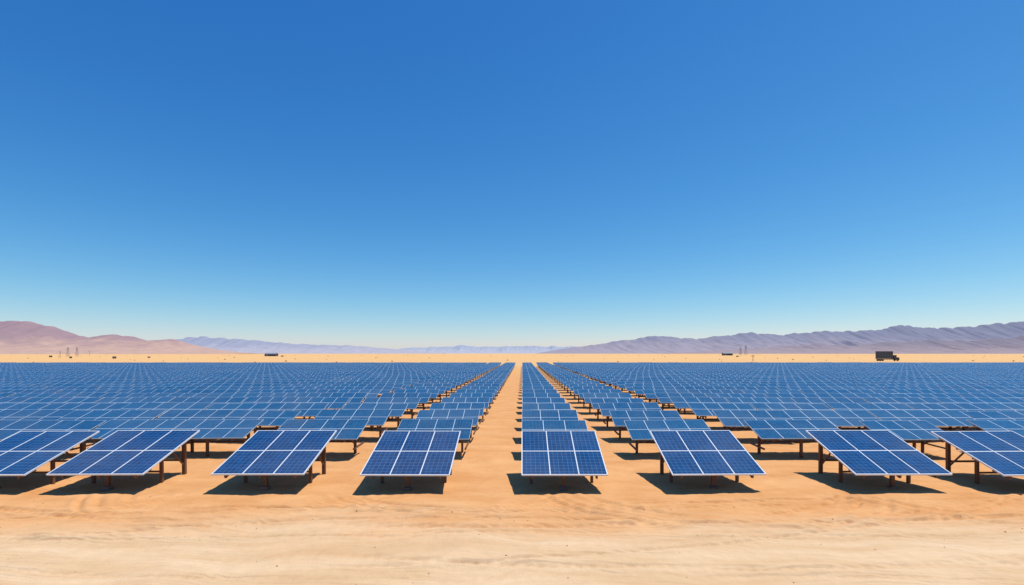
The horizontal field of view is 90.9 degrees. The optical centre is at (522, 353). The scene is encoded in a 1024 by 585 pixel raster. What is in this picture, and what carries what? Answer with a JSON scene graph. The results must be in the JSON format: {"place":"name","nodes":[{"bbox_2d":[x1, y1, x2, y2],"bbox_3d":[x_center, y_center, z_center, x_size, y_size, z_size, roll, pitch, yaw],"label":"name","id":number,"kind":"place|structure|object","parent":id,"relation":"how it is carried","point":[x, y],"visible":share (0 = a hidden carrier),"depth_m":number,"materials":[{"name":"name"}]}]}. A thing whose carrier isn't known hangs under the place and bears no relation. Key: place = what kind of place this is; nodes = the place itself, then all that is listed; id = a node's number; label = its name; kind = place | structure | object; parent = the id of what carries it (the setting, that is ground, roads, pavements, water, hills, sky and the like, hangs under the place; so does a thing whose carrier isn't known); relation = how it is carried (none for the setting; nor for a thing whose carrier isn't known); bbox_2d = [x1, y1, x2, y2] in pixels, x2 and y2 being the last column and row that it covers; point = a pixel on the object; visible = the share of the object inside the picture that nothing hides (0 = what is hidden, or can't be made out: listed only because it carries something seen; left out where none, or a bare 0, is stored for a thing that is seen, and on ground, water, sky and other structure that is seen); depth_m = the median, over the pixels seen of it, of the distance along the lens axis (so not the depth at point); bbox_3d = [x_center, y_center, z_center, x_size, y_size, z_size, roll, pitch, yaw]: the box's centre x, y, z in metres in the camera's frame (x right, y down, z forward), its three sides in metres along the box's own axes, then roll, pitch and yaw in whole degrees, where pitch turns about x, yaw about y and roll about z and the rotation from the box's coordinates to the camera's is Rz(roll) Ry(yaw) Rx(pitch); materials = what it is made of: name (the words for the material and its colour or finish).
{"place":"outdoors","nodes":[
{"label":"outdoors","id":0,"kind":"place"},
{"bbox_2d":[0,321,262,353],"bbox_3d":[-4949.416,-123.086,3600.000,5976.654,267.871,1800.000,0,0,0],"label":"mountain","id":1,"kind":"structure","parent":0,"point":[23,337],"depth_m":3363.35,"materials":[{"name":"stone"}]},
{"bbox_2d":[176,336,444,353],"bbox_3d":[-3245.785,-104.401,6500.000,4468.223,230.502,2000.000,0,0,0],"label":"mountain","id":2,"kind":"structure","parent":0,"point":[246,346],"depth_m":6198.59,"materials":[{"name":"stone"}]},
{"bbox_2d":[400,345,575,353],"bbox_3d":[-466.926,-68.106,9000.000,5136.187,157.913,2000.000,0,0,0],"label":"mountain","id":3,"kind":"structure","parent":0,"point":[461,349],"depth_m":8671.83,"materials":[{"name":"stone"}]},
{"bbox_2d":[0,354,1023,584],"bbox_3d":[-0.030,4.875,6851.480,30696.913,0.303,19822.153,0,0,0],"label":"desert ground","id":4,"kind":"structure","parent":0,"point":[621,523],"depth_m":14.72,"materials":[{"name":"beige sand"}]},
{"bbox_2d":[0,431,99,487],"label":"solar panel","id":5,"kind":"object","parent":4,"relation":"on","point":[23,453],"visible":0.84,"depth_m":19.13,"materials":[{"name":"blue glass"}]},
{"bbox_2d":[46,430,199,490],"bbox_3d":[-14.828,4.120,18.997,3.358,1.950,3.121,0,0,0],"label":"solar panel","id":6,"kind":"object","parent":4,"relation":"on","point":[136,453],"visible":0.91,"depth_m":18.86,"materials":[{"name":"blue glass"}]},
{"bbox_2d":[264,353,277,355],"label":"metal shed","id":7,"kind":"structure","parent":4,"relation":"on","point":[270,354],"depth_m":820.00,"materials":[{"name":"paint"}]},
{"bbox_2d":[211,430,336,489],"bbox_3d":[-9.152,4.108,18.941,3.208,1.950,3.120,0,0,0],"label":"solar panel","id":8,"kind":"object","parent":4,"relation":"on","point":[264,454],"visible":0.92,"depth_m":18.78,"materials":[{"name":"blue glass"}]},
{"bbox_2d":[360,431,460,490],"bbox_3d":[-4.068,4.134,18.940,3.108,1.950,3.120,0,0,0],"label":"solar panel","id":9,"kind":"object","parent":4,"relation":"on","point":[407,454],"visible":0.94,"depth_m":18.70,"materials":[{"name":"blue glass"}]},
{"bbox_2d":[0,492,1022,584],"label":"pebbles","id":10,"kind":"object","parent":4,"relation":"on","point":[506,555],"visible":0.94,"depth_m":13.29,"materials":[{"name":"stone"}]},
{"bbox_2d":[0,362,1023,457],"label":"solar panel array","id":11,"kind":"object","parent":4,"relation":"on","point":[915,401],"visible":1,"depth_m":40.98,"materials":[{"name":"blue glass"}]},
{"bbox_2d":[58,355,1023,361],"bbox_3d":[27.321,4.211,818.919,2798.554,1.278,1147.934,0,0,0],"label":"desert scrub","id":12,"kind":"object","parent":4,"relation":"on","point":[572,355],"visible":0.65,"depth_m":454.06,"materials":[{"name":"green plant"}]},
{"bbox_2d":[521,431,607,490],"bbox_3d":[1.460,4.127,18.927,2.988,1.950,3.120,0,0,0],"label":"solar panel","id":13,"kind":"object","parent":4,"relation":"on","point":[563,454],"visible":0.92,"depth_m":18.68,"materials":[{"name":"blue glass"}]},
{"bbox_2d":[650,430,765,488],"bbox_3d":[6.821,4.127,18.998,3.258,1.949,3.120,0,0,0],"label":"solar panel","id":14,"kind":"object","parent":4,"relation":"on","point":[713,454],"visible":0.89,"depth_m":18.79,"materials":[{"name":"blue glass"}]},
{"bbox_2d":[722,352,732,354],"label":"metal shed","id":15,"kind":"structure","parent":4,"relation":"on","point":[727,353],"depth_m":1100.00,"materials":[{"name":"paint"}]},
{"bbox_2d":[805,430,951,488],"bbox_3d":[13.224,4.119,18.995,3.358,1.950,3.121,0,0,0],"label":"solar panel","id":16,"kind":"object","parent":4,"relation":"on","point":[862,453],"visible":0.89,"depth_m":18.85,"materials":[{"name":"blue glass"}]},
{"bbox_2d":[875,351,899,360],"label":"box truck","id":17,"kind":"object","parent":4,"relation":"on","point":[883,355],"visible":1,"depth_m":313.60,"materials":[{"name":"paint"}]},
{"bbox_2d":[930,431,1023,483],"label":"solar panel","id":18,"kind":"object","parent":4,"relation":"on","point":[1000,452],"visible":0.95,"depth_m":19.26,"materials":[{"name":"blue glass"}]},
{"bbox_2d":[0,0,1023,348],"label":"sky","id":19,"kind":"structure","parent":0,"point":[390,174],"materials":[{"name":"blue"}]},
{"bbox_2d":[535,321,1023,353],"bbox_3d":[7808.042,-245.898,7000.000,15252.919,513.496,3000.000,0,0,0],"label":"mountain","id":20,"kind":"structure","parent":0,"point":[666,344],"depth_m":6630.48,"materials":[{"name":"stone"}]},
{"bbox_2d":[665,336,1023,353],"bbox_3d":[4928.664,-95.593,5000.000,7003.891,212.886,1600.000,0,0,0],"label":"mountain","id":21,"kind":"structure","parent":0,"point":[1015,345],"depth_m":4737.37,"materials":[{"name":"stone"}]}
]}

